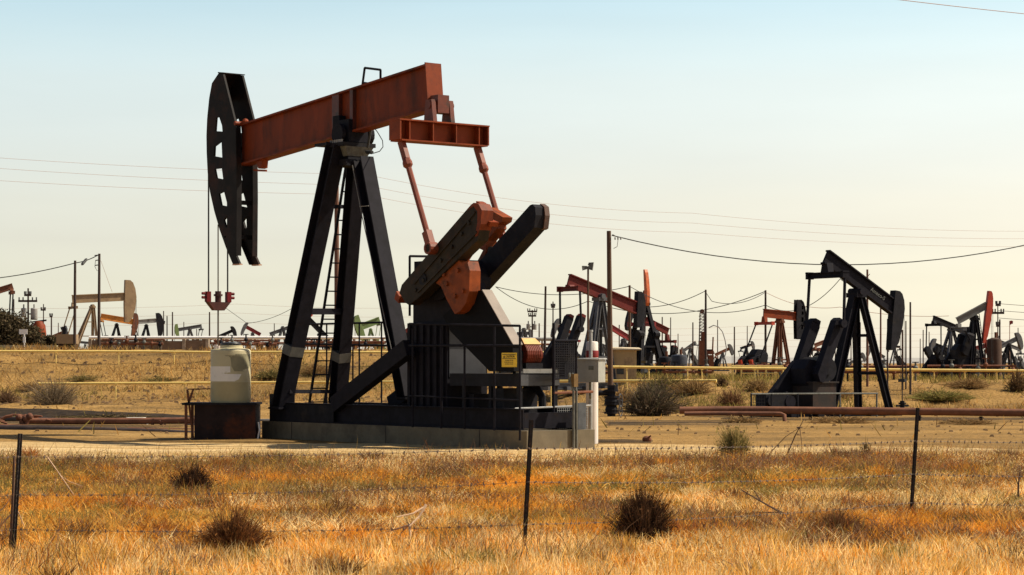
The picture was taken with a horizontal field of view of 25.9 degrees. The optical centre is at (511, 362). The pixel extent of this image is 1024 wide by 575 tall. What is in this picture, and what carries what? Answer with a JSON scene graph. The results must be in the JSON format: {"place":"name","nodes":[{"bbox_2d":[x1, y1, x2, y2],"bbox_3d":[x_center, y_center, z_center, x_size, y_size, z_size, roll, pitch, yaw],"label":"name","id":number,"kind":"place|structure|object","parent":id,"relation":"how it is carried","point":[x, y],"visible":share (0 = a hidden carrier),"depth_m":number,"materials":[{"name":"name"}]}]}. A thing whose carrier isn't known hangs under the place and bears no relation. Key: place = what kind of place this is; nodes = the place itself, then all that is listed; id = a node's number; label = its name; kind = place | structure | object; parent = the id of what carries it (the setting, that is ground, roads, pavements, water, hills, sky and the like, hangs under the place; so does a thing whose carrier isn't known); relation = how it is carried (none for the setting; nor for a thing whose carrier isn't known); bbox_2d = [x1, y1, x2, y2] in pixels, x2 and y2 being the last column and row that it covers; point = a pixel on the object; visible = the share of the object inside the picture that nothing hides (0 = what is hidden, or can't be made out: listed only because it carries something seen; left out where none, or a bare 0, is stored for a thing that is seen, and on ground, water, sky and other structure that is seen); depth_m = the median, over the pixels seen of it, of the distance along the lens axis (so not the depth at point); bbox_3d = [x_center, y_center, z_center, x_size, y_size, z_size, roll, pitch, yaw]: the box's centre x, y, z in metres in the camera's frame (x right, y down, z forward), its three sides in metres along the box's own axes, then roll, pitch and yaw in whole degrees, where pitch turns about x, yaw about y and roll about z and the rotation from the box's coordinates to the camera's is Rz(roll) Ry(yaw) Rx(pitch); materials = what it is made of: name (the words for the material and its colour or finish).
{"place":"outdoors","nodes":[
{"label":"outdoors","id":0,"kind":"place"},
{"bbox_2d":[0,421,184,429],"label":"oil stained ground","id":1,"kind":"structure","parent":0,"point":[120,425],"depth_m":69.58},
{"bbox_2d":[0,425,190,431],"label":"oily pipeline","id":2,"kind":"object","parent":1,"relation":"on","point":[14,427],"visible":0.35,"depth_m":66.20,"materials":[{"name":"metal"}]},
{"bbox_2d":[15,413,189,424],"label":"rusty pipeline","id":3,"kind":"object","parent":1,"relation":"on","point":[28,418],"visible":0.88,"depth_m":70.57,"materials":[{"name":"metal"}]},
{"bbox_2d":[6,158,961,230],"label":"power line","id":4,"kind":"object","parent":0,"point":[483,195],"visible":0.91,"depth_m":171.58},
{"bbox_2d":[0,168,990,238],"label":"power line","id":5,"kind":"object","parent":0,"point":[517,210],"visible":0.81,"depth_m":174.25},
{"bbox_2d":[11,181,995,246],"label":"power line","id":6,"kind":"object","parent":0,"point":[514,219],"visible":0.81,"depth_m":174.58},
{"bbox_2d":[0,436,1023,574],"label":"dry grass","id":7,"kind":"structure","parent":0,"point":[976,539],"depth_m":30.06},
{"bbox_2d":[0,349,1023,574],"bbox_3d":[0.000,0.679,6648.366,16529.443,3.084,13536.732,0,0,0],"label":"ground","id":8,"kind":"structure","parent":0,"point":[775,434],"depth_m":94.02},
{"bbox_2d":[0,283,14,312],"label":"pumpjack","id":9,"kind":"object","parent":8,"relation":"on","point":[9,288],"visible":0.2,"depth_m":140.41,"materials":[{"name":"metal"}]},
{"bbox_2d":[0,386,20,402],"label":"brush","id":10,"kind":"object","parent":8,"relation":"on","point":[5,396],"visible":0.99,"depth_m":107.86,"materials":[{"name":"brown plant"}]},
{"bbox_2d":[0,308,43,344],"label":"tree","id":11,"kind":"object","parent":8,"relation":"on","point":[11,324],"visible":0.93,"depth_m":138.33,"materials":[{"name":"green plant"}]},
{"bbox_2d":[18,288,37,319],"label":"utility pole","id":12,"kind":"object","parent":8,"relation":"on","point":[34,310],"visible":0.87,"depth_m":149.84,"materials":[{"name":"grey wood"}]},
{"bbox_2d":[12,324,46,344],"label":"tree","id":13,"kind":"object","parent":8,"relation":"on","point":[32,339],"visible":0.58,"depth_m":139.40,"materials":[{"name":"green plant"}]},
{"bbox_2d":[11,357,87,404],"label":"brush","id":14,"kind":"object","parent":8,"relation":"on","point":[60,397],"visible":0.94,"depth_m":105.71,"materials":[{"name":"green plant"}]},
{"bbox_2d":[56,326,78,348],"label":"skid tank","id":15,"kind":"object","parent":8,"relation":"on","point":[65,338],"visible":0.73,"depth_m":138.00,"materials":[{"name":"metal"}]},
{"bbox_2d":[73,261,75,348],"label":"utility pole","id":16,"kind":"object","parent":8,"relation":"on","point":[74,321],"visible":0.79,"depth_m":133.94,"materials":[{"name":"brown wood"}]},
{"bbox_2d":[0,408,188,417],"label":"pipeline","id":17,"kind":"structure","parent":8,"relation":"on","point":[37,411],"depth_m":84.10,"materials":[{"name":"metal"}]},
{"bbox_2d":[94,254,100,349],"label":"utility pole","id":18,"kind":"object","parent":8,"relation":"on","point":[99,297],"visible":0.92,"depth_m":134.93,"materials":[{"name":"brown wood"}]},
{"bbox_2d":[61,280,136,346],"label":"pumpjack","id":19,"kind":"object","parent":8,"relation":"on","point":[128,297],"visible":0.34,"depth_m":150.43,"materials":[{"name":"beige paint"}]},
{"bbox_2d":[44,412,172,417],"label":"weed bush","id":20,"kind":"object","parent":8,"relation":"on","point":[100,416],"visible":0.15,"depth_m":76.66,"materials":[{"name":"plant"}]},
{"bbox_2d":[100,313,138,339],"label":"pumpjack","id":21,"kind":"object","parent":8,"relation":"on","point":[113,318],"visible":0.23,"depth_m":189.96,"materials":[{"name":"paint"}]},
{"bbox_2d":[101,335,163,349],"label":"pipe manifold","id":22,"kind":"object","parent":8,"relation":"on","point":[159,342],"visible":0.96,"depth_m":135.96,"materials":[{"name":"metal"}]},
{"bbox_2d":[131,313,163,335],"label":"pumpjack","id":23,"kind":"object","parent":8,"relation":"on","point":[158,320],"visible":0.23,"depth_m":220.32,"materials":[{"name":"grey paint"}]},
{"bbox_2d":[88,339,209,349],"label":"block wall","id":24,"kind":"structure","parent":8,"relation":"on","point":[181,345],"depth_m":140.00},
{"bbox_2d":[174,324,203,340],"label":"pumpjack","id":25,"kind":"object","parent":8,"relation":"on","point":[177,330],"visible":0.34,"depth_m":249.84,"materials":[{"name":"grey metal"}]},
{"bbox_2d":[159,454,226,492],"bbox_3d":[-5.246,1.805,36.525,1.150,0.793,1.042,0,0,0],"label":"tumbleweed","id":26,"kind":"object","parent":8,"relation":"on","point":[186,477],"visible":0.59,"depth_m":36.40,"materials":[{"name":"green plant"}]},
{"bbox_2d":[182,388,261,438],"bbox_3d":[-7.587,1.356,58.625,2.033,1.379,1.370,0,0,0],"label":"tank stand","id":27,"kind":"object","parent":8,"relation":"on","point":[209,420],"visible":0.84,"depth_m":58.00,"materials":[{"name":"black paint"}]},
{"bbox_2d":[210,342,250,402],"bbox_3d":[-7.410,0.245,58.600,1.061,1.593,1.062,0,0,0],"label":"water tank","id":28,"kind":"object","parent":27,"relation":"on","point":[230,374],"visible":1,"depth_m":58.16,"materials":[{"name":"beige plastic"}]},
{"bbox_2d":[184,492,277,557],"bbox_3d":[-3.099,1.809,24.622,1.177,0.825,1.070,0,0,0],"label":"tumbleweed","id":29,"kind":"object","parent":8,"relation":"on","point":[237,529],"visible":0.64,"depth_m":24.50,"materials":[{"name":"brown plant"}]},
{"bbox_2d":[89,336,385,349],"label":"pipe rack","id":30,"kind":"object","parent":8,"relation":"on","point":[225,337],"visible":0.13,"depth_m":147.91,"materials":[{"name":"metal"}]},
{"bbox_2d":[212,334,277,349],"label":"pipe manifold","id":31,"kind":"object","parent":8,"relation":"on","point":[267,343],"visible":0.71,"depth_m":139.97,"materials":[{"name":"metal"}]},
{"bbox_2d":[251,364,278,378],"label":"weed bush","id":32,"kind":"object","parent":8,"relation":"on","point":[271,373],"visible":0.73,"depth_m":117.73,"materials":[{"name":"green plant"}]},
{"bbox_2d":[0,350,543,363],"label":"yellow pipeline","id":33,"kind":"object","parent":8,"relation":"on","point":[126,351],"visible":0.61,"depth_m":121.94,"materials":[{"name":"paint"}]},
{"bbox_2d":[299,360,328,374],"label":"brush","id":34,"kind":"object","parent":8,"relation":"on","point":[321,369],"visible":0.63,"depth_m":118.78,"materials":[{"name":"brown plant"}]},
{"bbox_2d":[334,187,338,318],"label":"utility pole","id":35,"kind":"object","parent":8,"relation":"on","point":[336,259],"visible":0.19,"depth_m":95.91,"materials":[{"name":"brown wood"}]},
{"bbox_2d":[305,338,386,349],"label":"pipe manifold","id":36,"kind":"object","parent":8,"relation":"on","point":[324,341],"visible":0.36,"depth_m":141.97,"materials":[{"name":"metal"}]},
{"bbox_2d":[354,315,386,348],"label":"pumpjack","id":37,"kind":"object","parent":8,"relation":"on","point":[362,326],"visible":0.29,"depth_m":179.76,"materials":[{"name":"green paint"}]},
{"bbox_2d":[38,379,717,405],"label":"yellow pipeline","id":38,"kind":"object","parent":8,"relation":"on","point":[255,382],"visible":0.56,"depth_m":110.92,"materials":[{"name":"paint"}]},
{"bbox_2d":[374,504,426,535],"bbox_3d":[-1.282,1.933,26.565,0.505,0.500,1.059,0,0,-30],"label":"dry branch","id":39,"kind":"object","parent":8,"relation":"on","point":[423,508],"visible":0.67,"depth_m":26.52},
{"bbox_2d":[262,421,594,448],"bbox_3d":[-2.371,2.020,55.226,2.012,0.960,11.333,0,0,-38],"label":"concrete foundation","id":40,"kind":"object","parent":8,"relation":"on","point":[509,439],"visible":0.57,"depth_m":53.23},
{"bbox_2d":[201,62,571,430],"bbox_3d":[-3.738,-3.294,56.985,2.720,9.667,15.088,0,0,-38],"label":"pumpjack","id":41,"kind":"object","parent":40,"relation":"on","point":[447,280],"visible":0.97,"depth_m":55.88,"materials":[{"name":"black paint"}]},
{"bbox_2d":[293,321,592,447],"bbox_3d":[-2.890,0.554,55.946,2.665,3.292,13.366,0,0,-38],"label":"safety railing","id":42,"kind":"object","parent":40,"relation":"on","point":[579,412],"visible":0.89,"depth_m":51.42,"materials":[{"name":"metal"}]},
{"bbox_2d":[502,353,516,366],"bbox_3d":[-0.064,-0.067,50.118,0.018,0.323,0.544,0,0,-38],"label":"caution sign","id":43,"kind":"object","parent":42,"relation":"attached to","point":[509,359],"visible":1,"depth_m":50.10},
{"bbox_2d":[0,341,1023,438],"bbox_3d":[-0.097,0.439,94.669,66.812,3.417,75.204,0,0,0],"label":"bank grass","id":44,"kind":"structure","parent":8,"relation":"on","point":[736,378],"depth_m":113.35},
{"bbox_2d":[0,408,1023,552],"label":"barbed wire fence","id":45,"kind":"object","parent":8,"relation":"on","point":[15,494],"visible":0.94,"depth_m":25.65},
{"bbox_2d":[0,348,1023,436],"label":"clods","id":46,"kind":"object","parent":8,"relation":"on","point":[177,398],"visible":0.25,"depth_m":111.30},
{"bbox_2d":[543,286,546,350],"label":"utility pole","id":47,"kind":"object","parent":8,"relation":"on","point":[545,298],"visible":0.79,"depth_m":124.94,"materials":[{"name":"brown wood"}]},
{"bbox_2d":[582,262,593,341],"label":"floodlight pole","id":48,"kind":"object","parent":8,"relation":"on","point":[590,266],"visible":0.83,"depth_m":106.95,"materials":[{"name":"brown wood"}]},
{"bbox_2d":[586,341,597,443],"bbox_3d":[1.980,0.880,55.000,0.316,2.836,0.316,0,0,0],"label":"marker post","id":49,"kind":"object","parent":8,"relation":"on","point":[595,393],"visible":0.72,"depth_m":54.88,"materials":[{"name":"white paint"}]},
{"bbox_2d":[540,274,646,389],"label":"pumpjack","id":50,"kind":"object","parent":8,"relation":"on","point":[636,306],"visible":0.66,"depth_m":111.60,"materials":[{"name":"red paint"}]},
{"bbox_2d":[598,385,622,415],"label":"gate valve","id":51,"kind":"object","parent":8,"relation":"on","point":[611,401],"visible":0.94,"depth_m":82.86,"materials":[{"name":"black paint"}]},
{"bbox_2d":[607,231,621,384],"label":"utility pole","id":52,"kind":"object","parent":8,"relation":"on","point":[609,325],"visible":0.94,"depth_m":85.92,"materials":[{"name":"brown wood"}]},
{"bbox_2d":[612,235,1023,264],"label":"power line","id":53,"kind":"object","parent":52,"relation":"attached to","point":[815,264],"visible":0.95,"depth_m":87.83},
{"bbox_2d":[602,325,626,363],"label":"pumpjack","id":54,"kind":"object","parent":8,"relation":"on","point":[620,333],"visible":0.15,"depth_m":164.80,"materials":[{"name":"red paint"}]},
{"bbox_2d":[613,347,641,384],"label":"shed","id":55,"kind":"structure","parent":8,"relation":"on","point":[624,356],"depth_m":112.00,"materials":[{"name":"beige paint"}]},
{"bbox_2d":[624,357,633,383],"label":"door","id":56,"kind":"structure","parent":55,"relation":"in","point":[628,361],"depth_m":112.00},
{"bbox_2d":[628,285,630,346],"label":"utility pole","id":57,"kind":"object","parent":8,"relation":"on","point":[629,324],"visible":0.4,"depth_m":127.95,"materials":[{"name":"brown wood"}]},
{"bbox_2d":[631,274,869,312],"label":"power line","id":58,"kind":"object","parent":57,"relation":"attached to","point":[741,310],"visible":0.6,"depth_m":126.42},
{"bbox_2d":[594,471,681,543],"bbox_3d":[1.513,1.709,26.350,1.132,0.997,1.014,0,0,0],"label":"tumbleweed","id":59,"kind":"object","parent":8,"relation":"on","point":[651,521],"visible":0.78,"depth_m":26.31,"materials":[{"name":"brown plant"}]},
{"bbox_2d":[627,269,661,376],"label":"pumpjack","id":60,"kind":"object","parent":8,"relation":"on","point":[638,340],"visible":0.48,"depth_m":134.72,"materials":[{"name":"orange metal"}]},
{"bbox_2d":[624,311,677,371],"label":"pumpjack","id":61,"kind":"object","parent":8,"relation":"on","point":[661,328],"visible":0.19,"depth_m":142.20,"materials":[{"name":"red paint"}]},
{"bbox_2d":[601,365,703,415],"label":"brush","id":62,"kind":"object","parent":8,"relation":"on","point":[643,401],"visible":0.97,"depth_m":83.65,"materials":[{"name":"green plant"}]},
{"bbox_2d":[637,370,688,390],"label":"weed bush","id":63,"kind":"object","parent":8,"relation":"on","point":[667,381],"visible":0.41,"depth_m":98.84,"materials":[{"name":"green plant"}]},
{"bbox_2d":[656,351,670,375],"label":"storage tank","id":64,"kind":"object","parent":8,"relation":"on","point":[665,359],"visible":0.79,"depth_m":127.72,"materials":[{"name":"metal"}]},
{"bbox_2d":[668,349,686,375],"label":"storage tank","id":65,"kind":"object","parent":8,"relation":"on","point":[679,358],"visible":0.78,"depth_m":125.62,"materials":[{"name":"metal"}]},
{"bbox_2d":[661,359,711,376],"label":"pipe manifold","id":66,"kind":"object","parent":8,"relation":"on","point":[683,371],"visible":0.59,"depth_m":117.96,"materials":[{"name":"metal"}]},
{"bbox_2d":[681,341,697,365],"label":"pumpjack","id":67,"kind":"object","parent":8,"relation":"on","point":[689,349],"visible":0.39,"depth_m":319.81,"materials":[{"name":"grey metal"}]},
{"bbox_2d":[667,374,724,393],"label":"brush","id":68,"kind":"object","parent":8,"relation":"on","point":[698,386],"visible":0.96,"depth_m":96.86,"materials":[{"name":"brown plant"}]},
{"bbox_2d":[704,290,706,375],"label":"utility pole","id":69,"kind":"object","parent":8,"relation":"on","point":[705,327],"visible":0.6,"depth_m":121.95,"materials":[{"name":"brown wood"}]},
{"bbox_2d":[698,309,713,375],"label":"workover rig","id":70,"kind":"object","parent":8,"relation":"on","point":[701,352],"visible":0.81,"depth_m":149.58,"materials":[{"name":"grey paint"}]},
{"bbox_2d":[714,344,733,370],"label":"pumpjack","id":71,"kind":"object","parent":8,"relation":"on","point":[717,362],"visible":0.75,"depth_m":239.86,"materials":[{"name":"metal"}]},
{"bbox_2d":[714,384,748,405],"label":"brush","id":72,"kind":"object","parent":8,"relation":"on","point":[731,398],"visible":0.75,"depth_m":92.77,"materials":[{"name":"brown plant"}]},
{"bbox_2d":[708,420,757,457],"bbox_3d":[4.571,1.562,45.646,1.055,0.937,0.836,0,0,20],"label":"weed bush","id":73,"kind":"object","parent":8,"relation":"on","point":[729,439],"visible":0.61,"depth_m":45.53,"materials":[{"name":"green plant"}]},
{"bbox_2d":[684,411,786,420],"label":"rusty pipeline","id":74,"kind":"object","parent":8,"relation":"on","point":[724,413],"visible":0.9,"depth_m":76.82,"materials":[{"name":"metal"}]},
{"bbox_2d":[720,415,764,423],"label":"brush","id":75,"kind":"object","parent":8,"relation":"on","point":[742,420],"visible":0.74,"depth_m":73.81,"materials":[{"name":"brown plant"}]},
{"bbox_2d":[740,377,770,390],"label":"brush","id":76,"kind":"object","parent":8,"relation":"on","point":[757,385],"visible":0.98,"depth_m":97.82,"materials":[{"name":"brown plant"}]},
{"bbox_2d":[731,366,783,380],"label":"yellow railing","id":77,"kind":"object","parent":8,"relation":"on","point":[757,373],"visible":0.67,"depth_m":107.97,"materials":[{"name":"metal"}]},
{"bbox_2d":[735,357,788,378],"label":"pipe manifold","id":78,"kind":"object","parent":8,"relation":"on","point":[780,363],"visible":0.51,"depth_m":112.97,"materials":[{"name":"metal"}]},
{"bbox_2d":[764,290,766,351],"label":"utility pole","id":79,"kind":"object","parent":8,"relation":"on","point":[765,330],"visible":0.4,"depth_m":125.96,"materials":[{"name":"brown wood"}]},
{"bbox_2d":[496,287,764,313],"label":"power line","id":80,"kind":"object","parent":79,"relation":"attached to","point":[624,310],"visible":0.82,"depth_m":131.46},
{"bbox_2d":[736,300,805,375],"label":"pumpjack","id":81,"kind":"object","parent":8,"relation":"on","point":[797,316],"visible":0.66,"depth_m":119.86,"materials":[{"name":"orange metal"}]},
{"bbox_2d":[750,393,877,417],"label":"pipe railing","id":82,"kind":"object","parent":8,"relation":"on","point":[764,394],"visible":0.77,"depth_m":80.45,"materials":[{"name":"metal"}]},
{"bbox_2d":[607,366,1023,388],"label":"yellow pipeline","id":83,"kind":"object","parent":8,"relation":"on","point":[648,368],"visible":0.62,"depth_m":103.58,"materials":[{"name":"paint"}]},
{"bbox_2d":[792,505,872,534],"bbox_3d":[3.995,1.975,28.023,1.203,0.464,0.899,0,0,0],"label":"weed bush","id":84,"kind":"object","parent":8,"relation":"on","point":[830,517],"visible":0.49,"depth_m":27.94,"materials":[{"name":"brown plant"}]},
{"bbox_2d":[757,250,908,417],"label":"pumpjack","id":85,"kind":"object","parent":8,"relation":"on","point":[823,371],"visible":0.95,"depth_m":83.50,"materials":[{"name":"black paint"}]},
{"bbox_2d":[805,413,881,423],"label":"brush","id":86,"kind":"object","parent":8,"relation":"on","point":[850,420],"visible":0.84,"depth_m":73.24,"materials":[{"name":"brown plant"}]},
{"bbox_2d":[679,406,1023,420],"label":"rusty pipeline","id":87,"kind":"object","parent":8,"relation":"on","point":[979,412],"visible":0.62,"depth_m":77.15,"materials":[{"name":"metal"}]},
{"bbox_2d":[866,269,868,386],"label":"utility pole","id":88,"kind":"object","parent":8,"relation":"on","point":[867,363],"visible":0.48,"depth_m":99.97,"materials":[{"name":"brown wood"}]},
{"bbox_2d":[722,417,1023,420],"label":"oil stained ground","id":89,"kind":"structure","parent":8,"relation":"on","point":[894,419],"depth_m":78.75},
{"bbox_2d":[845,359,918,380],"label":"pipe manifold","id":90,"kind":"object","parent":8,"relation":"on","point":[914,366],"visible":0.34,"depth_m":105.96,"materials":[{"name":"metal"}]},
{"bbox_2d":[909,302,910,393],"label":"utility pole","id":91,"kind":"object","parent":8,"relation":"on","point":[909,347],"visible":0.79,"depth_m":96.97,"materials":[{"name":"brown wood"}]},
{"bbox_2d":[899,387,979,400],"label":"weed bush","id":92,"kind":"object","parent":8,"relation":"on","point":[941,395],"visible":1,"depth_m":94.53,"materials":[{"name":"green plant"}]},
{"bbox_2d":[919,316,968,378],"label":"pumpjack","id":93,"kind":"object","parent":8,"relation":"on","point":[936,357],"visible":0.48,"depth_m":121.33,"materials":[{"name":"black paint"}]},
{"bbox_2d":[938,374,993,388],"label":"brush","id":94,"kind":"object","parent":8,"relation":"on","point":[972,383],"visible":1,"depth_m":98.75,"materials":[{"name":"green plant"}]},
{"bbox_2d":[933,417,998,424],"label":"brush","id":95,"kind":"object","parent":8,"relation":"on","point":[955,421],"visible":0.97,"depth_m":72.61,"materials":[{"name":"brown plant"}]},
{"bbox_2d":[937,291,995,378],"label":"pumpjack","id":96,"kind":"object","parent":8,"relation":"on","point":[962,350],"visible":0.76,"depth_m":117.79,"materials":[{"name":"grey paint"}]},
{"bbox_2d":[927,358,1017,378],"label":"pipe manifold","id":97,"kind":"object","parent":8,"relation":"on","point":[952,365],"visible":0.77,"depth_m":111.98,"materials":[{"name":"metal"}]},
{"bbox_2d":[984,332,1001,377],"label":"storage tank","id":98,"kind":"object","parent":8,"relation":"on","point":[996,350],"visible":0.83,"depth_m":120.67,"materials":[{"name":"metal"}]},
{"bbox_2d":[998,336,1023,373],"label":"pumpjack","id":99,"kind":"object","parent":8,"relation":"on","point":[1015,357],"visible":0.3,"depth_m":185.34,"materials":[{"name":"grey metal"}]},
{"bbox_2d":[1002,332,1022,374],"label":"pumpjack","id":100,"kind":"object","parent":8,"relation":"on","point":[1017,338],"visible":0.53,"depth_m":160.00,"materials":[{"name":"grey metal"}]},
{"bbox_2d":[1001,367,1023,391],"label":"brush","id":101,"kind":"object","parent":8,"relation":"on","point":[1016,384],"visible":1,"depth_m":97.88,"materials":[{"name":"brown plant"}]},
{"bbox_2d":[0,442,1023,467],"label":"dirt road","id":102,"kind":"structure","parent":0,"point":[337,447],"depth_m":50.65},
{"bbox_2d":[577,330,606,428],"bbox_3d":[1.916,0.696,53.440,0.650,2.985,0.547,0,0,28],"label":"electrical box","id":103,"kind":"object","parent":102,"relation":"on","point":[590,369],"visible":0.85,"depth_m":53.29,"materials":[{"name":"grey paint"}]},
{"bbox_2d":[598,439,652,442],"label":"oil stained ground","id":104,"kind":"structure","parent":102,"relation":"on","point":[618,441],"depth_m":55.93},
{"bbox_2d":[0,0,1023,358],"label":"sky","id":105,"kind":"structure","parent":0,"point":[885,115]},
{"bbox_2d":[603,420,760,425],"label":"oil stained ground","id":106,"kind":"structure","parent":0,"point":[662,422],"depth_m":73.56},
{"bbox_2d":[604,355,1023,362],"bbox_3d":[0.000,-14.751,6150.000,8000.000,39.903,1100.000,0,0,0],"label":"hills","id":107,"kind":"structure","parent":0,"point":[729,359],"depth_m":5848.28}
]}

